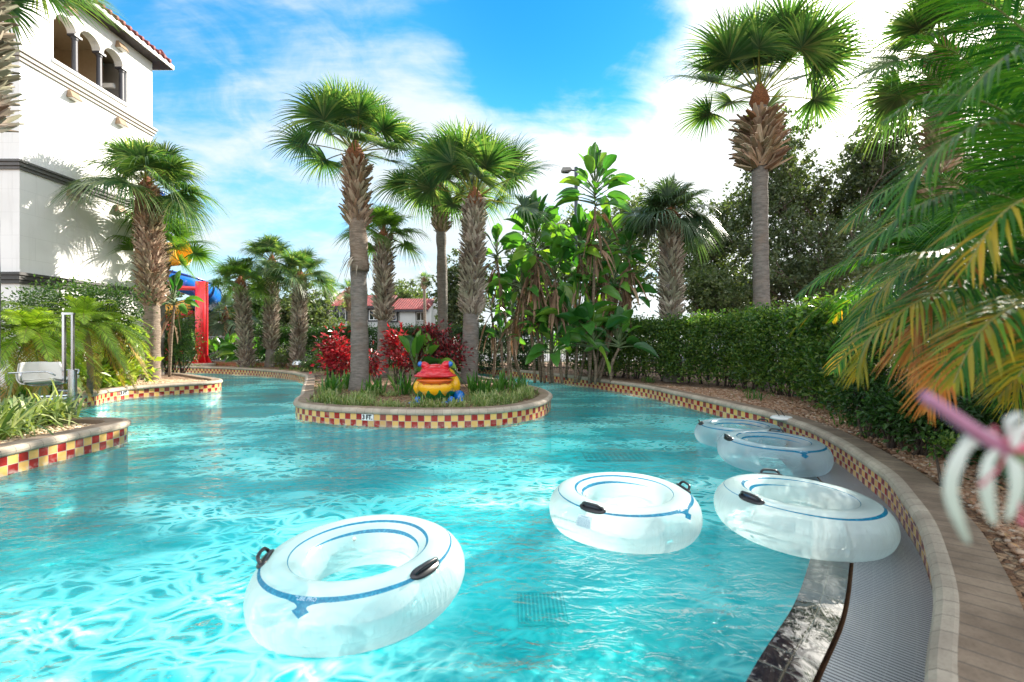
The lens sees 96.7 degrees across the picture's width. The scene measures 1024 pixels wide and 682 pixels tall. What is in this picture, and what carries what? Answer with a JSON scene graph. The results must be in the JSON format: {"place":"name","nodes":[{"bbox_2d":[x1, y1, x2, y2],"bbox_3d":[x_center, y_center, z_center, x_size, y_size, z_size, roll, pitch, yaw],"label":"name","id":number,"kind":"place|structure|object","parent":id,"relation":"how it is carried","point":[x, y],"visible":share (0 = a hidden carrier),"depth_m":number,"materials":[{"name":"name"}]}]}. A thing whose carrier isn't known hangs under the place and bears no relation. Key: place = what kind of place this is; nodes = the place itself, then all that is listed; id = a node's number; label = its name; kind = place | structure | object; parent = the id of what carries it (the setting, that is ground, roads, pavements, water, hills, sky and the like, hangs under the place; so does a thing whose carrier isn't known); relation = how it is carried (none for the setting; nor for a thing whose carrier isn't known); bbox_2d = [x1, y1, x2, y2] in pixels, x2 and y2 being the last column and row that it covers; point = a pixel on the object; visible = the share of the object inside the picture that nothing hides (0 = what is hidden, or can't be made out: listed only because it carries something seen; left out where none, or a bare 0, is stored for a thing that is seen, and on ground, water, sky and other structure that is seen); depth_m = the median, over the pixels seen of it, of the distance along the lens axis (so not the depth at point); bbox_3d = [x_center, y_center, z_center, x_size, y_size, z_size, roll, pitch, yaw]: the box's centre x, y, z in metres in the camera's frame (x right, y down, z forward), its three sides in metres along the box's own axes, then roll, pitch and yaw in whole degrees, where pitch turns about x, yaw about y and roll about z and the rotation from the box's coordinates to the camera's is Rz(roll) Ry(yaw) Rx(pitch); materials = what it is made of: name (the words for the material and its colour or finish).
{"place":"outdoors","nodes":[
{"label":"outdoors","id":0,"kind":"place"},
{"bbox_2d":[0,423,94,443],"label":"gravel","id":1,"kind":"structure","parent":0,"point":[57,427],"depth_m":6.21,"materials":[{"name":"beige gravel"}]},
{"bbox_2d":[0,395,71,439],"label":"variegated clump","id":2,"kind":"object","parent":1,"relation":"on","point":[8,425],"visible":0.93,"depth_m":5.79,"materials":[{"name":"green plant"}]},
{"bbox_2d":[17,378,117,430],"bbox_3d":[-6.894,0.886,6.822,1.494,0.699,1.557,0,0,13],"label":"variegated clump","id":3,"kind":"object","parent":1,"relation":"on","point":[60,405],"visible":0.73,"depth_m":6.81,"materials":[{"name":"green plant"}]},
{"bbox_2d":[65,379,206,393],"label":"gravel","id":4,"kind":"structure","parent":0,"point":[143,382],"depth_m":13.63,"materials":[{"name":"beige gravel"}]},
{"bbox_2d":[0,271,161,385],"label":"shrub","id":5,"kind":"object","parent":4,"relation":"on","point":[92,292],"visible":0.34,"depth_m":11.58,"materials":[{"name":"green plant"}]},
{"bbox_2d":[56,304,154,378],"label":"date palm","id":6,"kind":"object","parent":4,"relation":"on","point":[128,338],"visible":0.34,"depth_m":11.75,"materials":[{"name":"green plant"}]},
{"bbox_2d":[0,372,809,681],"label":"water","id":7,"kind":"structure","parent":0,"point":[132,558],"depth_m":3.27,"materials":[{"name":"teal liquid"}]},
{"bbox_2d":[243,514,464,657],"bbox_3d":[-0.901,1.378,2.730,1.221,0.376,1.222,-2,0,4],"label":"tube","id":8,"kind":"object","parent":7,"relation":"on","point":[293,605],"visible":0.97,"depth_m":2.34,"materials":[{"name":"plastic"}]},
{"bbox_2d":[549,472,702,553],"bbox_3d":[0.927,1.378,3.783,1.222,0.376,1.224,0,0,44],"label":"tube","id":9,"kind":"object","parent":7,"relation":"on","point":[631,513],"visible":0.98,"depth_m":3.38,"materials":[{"name":"plastic"}]},
{"bbox_2d":[694,418,786,451],"bbox_3d":[3.365,1.378,6.740,1.221,0.376,1.222,0,0,10],"label":"tube","id":10,"kind":"object","parent":7,"relation":"on","point":[702,427],"visible":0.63,"depth_m":6.68,"materials":[{"name":"clear plastic"}]},
{"bbox_2d":[717,428,833,477],"bbox_3d":[3.165,1.334,5.521,1.221,0.376,1.222,1,1,-8],"label":"tube","id":11,"kind":"object","parent":7,"relation":"on","point":[806,446],"visible":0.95,"depth_m":5.39,"materials":[{"name":"clear plastic"}]},
{"bbox_2d":[713,468,900,562],"bbox_3d":[2.261,1.339,3.605,1.222,0.376,1.221,2,-1,16],"label":"tube","id":12,"kind":"object","parent":7,"relation":"on","point":[801,517],"visible":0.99,"depth_m":3.20,"materials":[{"name":"plastic"}]},
{"bbox_2d":[0,343,1023,609],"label":"ground","id":13,"kind":"structure","parent":0,"point":[1010,563],"depth_m":10.55,"materials":[{"name":"brown soil"}]},
{"bbox_2d":[0,378,50,399],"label":"leafy clump","id":14,"kind":"object","parent":13,"relation":"on","point":[24,392],"visible":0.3,"depth_m":9.71,"materials":[{"name":"green plant"}]},
{"bbox_2d":[0,394,82,434],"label":"variegated clump","id":15,"kind":"object","parent":13,"relation":"on","point":[26,407],"visible":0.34,"depth_m":6.40,"materials":[{"name":"green plant"}]},
{"bbox_2d":[0,300,85,402],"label":"date palm","id":16,"kind":"object","parent":13,"relation":"on","point":[12,328],"visible":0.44,"depth_m":8.25,"materials":[{"name":"green plant"}]},
{"bbox_2d":[7,313,81,414],"bbox_3d":[-7.337,0.620,7.254,0.917,2.136,0.549,0,0,0],"label":"pool lift","id":17,"kind":"object","parent":13,"relation":"on","point":[38,373],"visible":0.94,"depth_m":7.17,"materials":[{"name":"silver metal"}]},
{"bbox_2d":[0,306,111,404],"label":"date palm","id":18,"kind":"object","parent":13,"relation":"on","point":[30,321],"visible":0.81,"depth_m":8.41,"materials":[{"name":"green plant"}]},
{"bbox_2d":[0,0,128,402],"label":"palm tree","id":19,"kind":"object","parent":13,"relation":"on","point":[11,11],"visible":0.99,"depth_m":6.65,"materials":[{"name":"green plant"}]},
{"bbox_2d":[3,295,153,395],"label":"date palm","id":20,"kind":"object","parent":13,"relation":"on","point":[84,308],"visible":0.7,"depth_m":10.12,"materials":[{"name":"green plant"}]},
{"bbox_2d":[0,0,173,386],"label":"hotel building","id":21,"kind":"structure","parent":13,"relation":"on","point":[80,91],"depth_m":13.64,"materials":[{"name":"white paint"}]},
{"bbox_2d":[64,345,154,390],"bbox_3d":[-10.705,0.798,11.877,1.885,2.057,2.739,0,0,0],"label":"ginger clump","id":22,"kind":"object","parent":13,"relation":"on","point":[134,371],"visible":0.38,"depth_m":11.78,"materials":[{"name":"green plant"}]},
{"bbox_2d":[83,345,163,382],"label":"ginger clump","id":23,"kind":"object","parent":13,"relation":"on","point":[145,364],"visible":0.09,"depth_m":13.60,"materials":[{"name":"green plant"}]},
{"bbox_2d":[48,133,231,379],"bbox_3d":[-11.323,-2.565,14.483,4.113,7.834,4.542,0,0,0],"label":"palm tree","id":24,"kind":"object","parent":13,"relation":"on","point":[153,208],"visible":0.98,"depth_m":14.18,"materials":[{"name":"green plant"}]},
{"bbox_2d":[105,208,223,374],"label":"palm tree","id":25,"kind":"object","parent":13,"relation":"on","point":[200,254],"visible":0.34,"depth_m":16.68,"materials":[{"name":"green plant"}]},
{"bbox_2d":[139,270,203,376],"bbox_3d":[-11.821,-0.595,15.749,1.235,3.775,1.851,0,0,12],"label":"bird of paradise plant","id":26,"kind":"object","parent":13,"relation":"on","point":[176,282],"visible":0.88,"depth_m":15.83,"materials":[{"name":"green plant"}]},
{"bbox_2d":[162,297,206,372],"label":"hibiscus shrub","id":27,"kind":"object","parent":13,"relation":"on","point":[186,345],"visible":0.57,"depth_m":17.54,"materials":[{"name":"green plant"}]},
{"bbox_2d":[166,290,209,359],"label":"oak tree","id":28,"kind":"object","parent":13,"relation":"on","point":[181,294],"visible":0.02,"depth_m":30.48,"materials":[{"name":"green plant"}]},
{"bbox_2d":[160,192,221,365],"bbox_3d":[-19.122,-3.211,24.520,7.102,9.102,6.571,0,0,-17],"label":"water slide","id":29,"kind":"object","parent":13,"relation":"on","point":[190,287],"visible":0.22,"depth_m":22.77,"materials":[{"name":"blue"}]},
{"bbox_2d":[180,291,262,361],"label":"palm tree","id":30,"kind":"object","parent":13,"relation":"on","point":[224,326],"visible":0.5,"depth_m":26.20,"materials":[{"name":"plant"}]},
{"bbox_2d":[208,333,236,360],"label":"bird of paradise plant","id":31,"kind":"object","parent":13,"relation":"on","point":[215,341],"visible":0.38,"depth_m":24.02,"materials":[{"name":"green plant"}]},
{"bbox_2d":[174,361,286,365],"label":"brick edging wall","id":32,"kind":"structure","parent":13,"relation":"on","point":[220,363],"depth_m":22.81,"materials":[{"name":"brown brick"}]},
{"bbox_2d":[216,336,259,362],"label":"bird of paradise plant","id":33,"kind":"object","parent":13,"relation":"on","point":[229,348],"visible":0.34,"depth_m":23.28,"materials":[{"name":"green plant"}]},
{"bbox_2d":[199,255,281,367],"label":"palm tree","id":34,"kind":"object","parent":13,"relation":"on","point":[238,272],"visible":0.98,"depth_m":20.81,"materials":[{"name":"green plant"}]},
{"bbox_2d":[224,232,304,367],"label":"palm tree","id":35,"kind":"object","parent":13,"relation":"on","point":[268,244],"visible":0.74,"depth_m":21.28,"materials":[{"name":"green plant"}]},
{"bbox_2d":[265,344,290,368],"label":"shrub","id":36,"kind":"object","parent":13,"relation":"on","point":[281,360],"visible":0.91,"depth_m":20.40,"materials":[{"name":"green plant"}]},
{"bbox_2d":[184,361,403,376],"bbox_3d":[-11.742,1.217,19.542,14.602,0.471,10.160,0,0,0],"label":"ground cover","id":37,"kind":"object","parent":13,"relation":"on","point":[391,367],"visible":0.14,"depth_m":19.23,"materials":[{"name":"green plant"}]},
{"bbox_2d":[256,246,340,368],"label":"palm tree","id":38,"kind":"object","parent":13,"relation":"on","point":[300,283],"visible":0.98,"depth_m":20.30,"materials":[{"name":"green plant"}]},
{"bbox_2d":[261,282,350,346],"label":"oak tree","id":39,"kind":"object","parent":13,"relation":"on","point":[318,312],"visible":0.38,"depth_m":29.59,"materials":[{"name":"green plant"}]},
{"bbox_2d":[299,356,321,371],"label":"shrub","id":40,"kind":"object","parent":13,"relation":"on","point":[309,363],"visible":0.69,"depth_m":18.42,"materials":[{"name":"green plant"}]},
{"bbox_2d":[316,369,348,394],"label":"lily clump","id":41,"kind":"object","parent":13,"relation":"on","point":[333,382],"visible":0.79,"depth_m":10.57,"materials":[{"name":"green plant"}]},
{"bbox_2d":[309,323,369,385],"bbox_3d":[-4.786,0.375,12.524,1.405,1.805,1.359,0,0,-34],"label":"copperleaf shrub","id":42,"kind":"object","parent":13,"relation":"on","point":[331,350],"visible":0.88,"depth_m":12.48,"materials":[{"name":"red plant"}]},
{"bbox_2d":[329,391,360,405],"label":"border grass tuft","id":43,"kind":"object","parent":13,"relation":"on","point":[351,399],"visible":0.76,"depth_m":8.71,"materials":[{"name":"green plant"}]},
{"bbox_2d":[261,72,435,391],"bbox_3d":[-3.902,-2.501,11.420,4.355,7.708,4.297,0,0,0],"label":"palm tree","id":44,"kind":"object","parent":13,"relation":"on","point":[328,111],"visible":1,"depth_m":11.15,"materials":[{"name":"green plant"}]},
{"bbox_2d":[361,374,387,392],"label":"lily clump","id":45,"kind":"object","parent":13,"relation":"on","point":[376,382],"visible":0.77,"depth_m":10.40,"materials":[{"name":"green plant"}]},
{"bbox_2d":[323,290,437,353],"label":"town house","id":46,"kind":"structure","parent":13,"relation":"on","point":[408,310],"depth_m":45.37,"materials":[{"name":"paint"}]},
{"bbox_2d":[332,202,430,377],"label":"palm tree","id":47,"kind":"object","parent":13,"relation":"on","point":[382,256],"visible":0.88,"depth_m":15.29,"materials":[{"name":"green plant"}]},
{"bbox_2d":[369,321,418,384],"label":"copperleaf shrub","id":48,"kind":"object","parent":13,"relation":"on","point":[394,341],"visible":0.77,"depth_m":12.89,"materials":[{"name":"red plant"}]},
{"bbox_2d":[252,321,546,373],"bbox_3d":[-5.529,0.306,21.377,14.780,2.552,2.671,0,0,16],"label":"hedge","id":49,"kind":"object","parent":13,"relation":"on","point":[311,333],"visible":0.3,"depth_m":21.30,"materials":[{"name":"green plant"}]},
{"bbox_2d":[370,278,428,299],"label":"oak tree","id":50,"kind":"object","parent":13,"relation":"on","point":[399,292],"visible":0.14,"depth_m":59.73,"materials":[{"name":"green plant"}]},
{"bbox_2d":[386,368,418,394],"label":"lily clump","id":51,"kind":"object","parent":13,"relation":"on","point":[407,387],"visible":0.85,"depth_m":10.48,"materials":[{"name":"green plant"}]},
{"bbox_2d":[403,390,437,407],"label":"border grass tuft","id":52,"kind":"object","parent":13,"relation":"on","point":[420,402],"visible":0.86,"depth_m":8.45,"materials":[{"name":"green plant"}]},
{"bbox_2d":[398,330,461,379],"bbox_3d":[-2.216,0.501,11.839,1.486,1.592,2.124,0,0,-40],"label":"bird of paradise plant","id":53,"kind":"object","parent":13,"relation":"on","point":[416,343],"visible":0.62,"depth_m":11.58,"materials":[{"name":"green plant"}]},
{"bbox_2d":[336,384,525,407],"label":"leaf litter","id":54,"kind":"object","parent":13,"relation":"on","point":[399,397],"visible":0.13,"depth_m":9.94,"materials":[{"name":"brown plant"}]},
{"bbox_2d":[417,395,454,407],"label":"border grass tuft","id":55,"kind":"object","parent":13,"relation":"on","point":[438,403],"visible":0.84,"depth_m":8.40,"materials":[{"name":"green plant"}]},
{"bbox_2d":[409,361,464,403],"bbox_3d":[-1.546,0.854,9.633,1.145,0.888,1.287,0,0,-2],"label":"frog statue","id":56,"kind":"object","parent":13,"relation":"on","point":[434,381],"visible":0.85,"depth_m":9.28,"materials":[{"name":"paint"}]},
{"bbox_2d":[370,137,505,345],"bbox_3d":[-2.689,-3.069,17.038,5.084,8.837,4.899,0,0,0],"label":"palm tree","id":57,"kind":"object","parent":13,"relation":"on","point":[440,228],"visible":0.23,"depth_m":16.87,"materials":[{"name":"green plant"}]},
{"bbox_2d":[403,319,475,377],"bbox_3d":[-1.927,0.330,12.171,1.961,1.893,1.714,0,0,0],"label":"copperleaf shrub","id":58,"kind":"object","parent":13,"relation":"on","point":[443,350],"visible":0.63,"depth_m":12.02,"materials":[{"name":"red plant"}]},
{"bbox_2d":[440,396,475,407],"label":"border grass tuft","id":59,"kind":"object","parent":13,"relation":"on","point":[456,403],"visible":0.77,"depth_m":8.44,"materials":[{"name":"green plant"}]},
{"bbox_2d":[424,248,498,371],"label":"oak tree","id":60,"kind":"object","parent":13,"relation":"on","point":[455,314],"visible":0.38,"depth_m":25.61,"materials":[{"name":"green plant"}]},
{"bbox_2d":[386,114,562,383],"bbox_3d":[-0.940,-2.538,13.529,5.511,7.790,4.540,0,0,40],"label":"palm tree","id":61,"kind":"object","parent":13,"relation":"on","point":[474,157],"visible":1,"depth_m":13.20,"materials":[{"name":"green plant"}]},
{"bbox_2d":[460,371,490,394],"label":"lily clump","id":62,"kind":"object","parent":13,"relation":"on","point":[472,384],"visible":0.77,"depth_m":10.22,"materials":[{"name":"green plant"}]},
{"bbox_2d":[474,376,503,394],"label":"lily clump","id":63,"kind":"object","parent":13,"relation":"on","point":[488,388],"visible":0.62,"depth_m":10.16,"materials":[{"name":"green plant"}]},
{"bbox_2d":[488,370,518,391],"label":"lily clump","id":64,"kind":"object","parent":13,"relation":"on","point":[504,385],"visible":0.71,"depth_m":11.10,"materials":[{"name":"green plant"}]},
{"bbox_2d":[483,223,532,381],"bbox_3d":[-0.353,-1.218,14.514,2.111,5.037,1.928,0,0,0],"label":"bird of paradise plant","id":65,"kind":"object","parent":13,"relation":"on","point":[497,229],"visible":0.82,"depth_m":14.24,"materials":[{"name":"green plant"}]},
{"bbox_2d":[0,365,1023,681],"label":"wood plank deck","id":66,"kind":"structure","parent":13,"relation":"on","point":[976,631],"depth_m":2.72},
{"bbox_2d":[487,189,598,382],"bbox_3d":[0.906,-1.690,14.095,2.865,5.968,2.636,0,0,45],"label":"bird of paradise plant","id":67,"kind":"object","parent":13,"relation":"on","point":[525,258],"visible":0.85,"depth_m":13.88,"materials":[{"name":"green plant"}]},
{"bbox_2d":[487,219,599,358],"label":"oak tree","id":68,"kind":"object","parent":13,"relation":"on","point":[508,251],"visible":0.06,"depth_m":23.31,"materials":[{"name":"green plant"}]},
{"bbox_2d":[478,236,656,380],"bbox_3d":[1.371,-1.151,14.790,6.095,4.914,2.204,0,0,0],"label":"bird of paradise plant","id":69,"kind":"object","parent":13,"relation":"on","point":[648,289],"visible":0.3,"depth_m":14.90,"materials":[{"name":"green plant"}]},
{"bbox_2d":[561,167,577,363],"bbox_3d":[2.772,-3.580,22.000,0.795,9.641,0.340,0,0,0],"label":"street lamp","id":70,"kind":"object","parent":13,"relation":"on","point":[566,170],"visible":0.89,"depth_m":21.93,"materials":[{"name":"black metal"}]},
{"bbox_2d":[518,269,658,383],"bbox_3d":[2.343,-0.465,13.828,4.038,3.534,3.151,0,0,31],"label":"bird of paradise plant","id":71,"kind":"object","parent":13,"relation":"on","point":[587,310],"visible":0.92,"depth_m":13.55,"materials":[{"name":"green plant"}]},
{"bbox_2d":[544,142,645,383],"bbox_3d":[2.647,-2.334,14.016,3.050,7.272,2.675,0,0,-38],"label":"bird of paradise plant","id":72,"kind":"object","parent":13,"relation":"on","point":[594,158],"visible":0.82,"depth_m":13.76,"materials":[{"name":"green plant"}]},
{"bbox_2d":[539,178,660,318],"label":"oak tree","id":73,"kind":"object","parent":13,"relation":"on","point":[636,267],"visible":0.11,"depth_m":25.83,"materials":[{"name":"green plant"}]},
{"bbox_2d":[592,218,652,382],"bbox_3d":[3.440,-1.264,14.264,1.620,5.149,1.838,0,0,33],"label":"bird of paradise plant","id":74,"kind":"object","parent":13,"relation":"on","point":[627,288],"visible":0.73,"depth_m":14.09,"materials":[{"name":"green plant"}]},
{"bbox_2d":[610,170,729,381],"bbox_3d":[4.737,-1.928,13.879,3.337,6.568,3.585,0,0,44],"label":"palm tree","id":75,"kind":"object","parent":13,"relation":"on","point":[668,202],"visible":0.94,"depth_m":13.75,"materials":[{"name":"green plant"}]},
{"bbox_2d":[655,262,752,350],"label":"oak tree","id":76,"kind":"object","parent":13,"relation":"on","point":[709,290],"visible":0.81,"depth_m":21.09,"materials":[{"name":"green plant"}]},
{"bbox_2d":[644,201,773,305],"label":"oak tree","id":77,"kind":"object","parent":13,"relation":"on","point":[695,264],"visible":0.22,"depth_m":26.12,"materials":[{"name":"green plant"}]},
{"bbox_2d":[561,276,942,415],"bbox_3d":[5.061,0.156,12.037,3.578,2.364,12.200,0,0,-16],"label":"hedge","id":78,"kind":"object","parent":13,"relation":"on","point":[753,347],"visible":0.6,"depth_m":10.51,"materials":[{"name":"green plant"}]},
{"bbox_2d":[733,386,771,400],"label":"grass clump","id":79,"kind":"object","parent":13,"relation":"on","point":[754,395],"visible":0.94,"depth_m":9.57,"materials":[{"name":"green plant"}]},
{"bbox_2d":[489,339,1022,419],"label":"metal fence","id":80,"kind":"object","parent":13,"relation":"on","point":[554,367],"visible":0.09,"depth_m":16.84,"materials":[{"name":"black"}]},
{"bbox_2d":[657,0,887,388],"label":"palm tree","id":81,"kind":"object","parent":13,"relation":"on","point":[753,43],"visible":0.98,"depth_m":11.58,"materials":[{"name":"green plant"}]},
{"bbox_2d":[733,199,904,312],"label":"oak tree","id":82,"kind":"object","parent":13,"relation":"on","point":[791,277],"visible":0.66,"depth_m":20.88,"materials":[{"name":"green plant"}]},
{"bbox_2d":[694,98,963,298],"bbox_3d":[16.517,-5.376,24.933,11.675,13.455,9.243,0,0,0],"label":"oak tree","id":83,"kind":"object","parent":13,"relation":"on","point":[787,188],"visible":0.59,"depth_m":23.77,"materials":[{"name":"green plant"}]},
{"bbox_2d":[657,385,1023,558],"bbox_3d":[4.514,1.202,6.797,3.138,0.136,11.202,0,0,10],"label":"leaf litter","id":84,"kind":"object","parent":13,"relation":"on","point":[997,486],"visible":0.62,"depth_m":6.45,"materials":[{"name":"brown gravel"}]},
{"bbox_2d":[819,369,974,455],"bbox_3d":[4.465,0.792,5.440,1.062,0.984,2.122,0,0,12],"label":"shrub","id":85,"kind":"object","parent":13,"relation":"on","point":[875,406],"visible":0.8,"depth_m":5.13,"materials":[{"name":"green plant"}]},
{"bbox_2d":[787,180,1021,444],"bbox_3d":[4.638,-0.226,5.033,3.092,3.036,3.282,0,0,0],"label":"areca palm","id":86,"kind":"object","parent":13,"relation":"on","point":[908,240],"visible":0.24,"depth_m":4.87,"materials":[{"name":"green plant"}]},
{"bbox_2d":[831,0,1023,427],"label":"areca palm","id":87,"kind":"object","parent":13,"relation":"on","point":[980,254],"visible":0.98,"depth_m":1.66,"materials":[{"name":"green plant"}]},
{"bbox_2d":[832,0,1023,280],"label":"palm tree","id":88,"kind":"object","parent":13,"relation":"on","point":[897,27],"visible":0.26,"depth_m":10.04,"materials":[{"name":"green plant"}]},
{"bbox_2d":[833,0,1023,425],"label":"areca palm","id":89,"kind":"object","parent":13,"relation":"on","point":[932,42],"visible":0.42,"depth_m":3.16,"materials":[{"name":"green plant"}]},
{"bbox_2d":[853,116,1015,287],"bbox_3d":[23.735,-4.682,24.168,9.630,12.055,8.373,0,0,0],"label":"oak tree","id":90,"kind":"object","parent":13,"relation":"on","point":[916,134],"visible":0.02,"depth_m":22.03,"materials":[{"name":"green plant"}]},
{"bbox_2d":[885,258,1023,486],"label":"hedge","id":91,"kind":"object","parent":13,"relation":"on","point":[979,417],"visible":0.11,"depth_m":4.17,"materials":[{"name":"green plant"}]},
{"bbox_2d":[896,454,1023,567],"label":"gravel","id":92,"kind":"structure","parent":13,"relation":"on","point":[1006,540],"depth_m":3.35,"materials":[{"name":"brown gravel"}]},
{"bbox_2d":[922,421,964,486],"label":"weed","id":93,"kind":"object","parent":92,"relation":"on","point":[942,442],"visible":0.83,"depth_m":3.89,"materials":[{"name":"green plant"}]},
{"bbox_2d":[917,391,1023,543],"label":"spider lily","id":94,"kind":"object","parent":13,"relation":"on","point":[1005,455],"visible":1,"depth_m":0.37,"materials":[{"name":"white plant"}]},
{"bbox_2d":[185,354,894,360],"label":"parking lot","id":95,"kind":"structure","parent":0,"point":[563,355],"depth_m":31.73,"materials":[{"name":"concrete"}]},
{"bbox_2d":[223,278,265,335],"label":"oak tree","id":96,"kind":"object","parent":95,"relation":"on","point":[257,309],"visible":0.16,"depth_m":31.45,"materials":[{"name":"green plant"}]},
{"bbox_2d":[336,277,368,345],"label":"palm tree","id":97,"kind":"object","parent":95,"relation":"on","point":[346,297],"visible":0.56,"depth_m":32.78,"materials":[{"name":"green plant"}]},
{"bbox_2d":[413,270,433,325],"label":"palm tree","id":98,"kind":"object","parent":95,"relation":"on","point":[422,281],"visible":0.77,"depth_m":39.92,"materials":[{"name":"green plant"}]},
{"bbox_2d":[98,0,1023,369],"label":"sky","id":99,"kind":"structure","parent":0,"point":[571,75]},
{"label":"pool floor","id":100,"kind":"structure","parent":0,"visible":0},
{"bbox_2d":[0,368,932,592],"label":"pool wall","id":101,"kind":"structure","parent":100,"relation":"on","point":[878,486],"depth_m":7.91,"materials":[{"name":"tile"}]},
{"bbox_2d":[746,440,849,681],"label":"tile ledge","id":102,"kind":"object","parent":101,"relation":"attached to","point":[799,646],"visible":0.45,"depth_m":2.37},
{"label":"channel base","id":103,"kind":"structure","parent":101,"relation":"on","visible":0},
{"bbox_2d":[787,438,932,681],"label":"overflow grate","id":104,"kind":"object","parent":103,"relation":"on","point":[883,633],"visible":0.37,"depth_m":2.46,"materials":[{"name":"grey plastic"}]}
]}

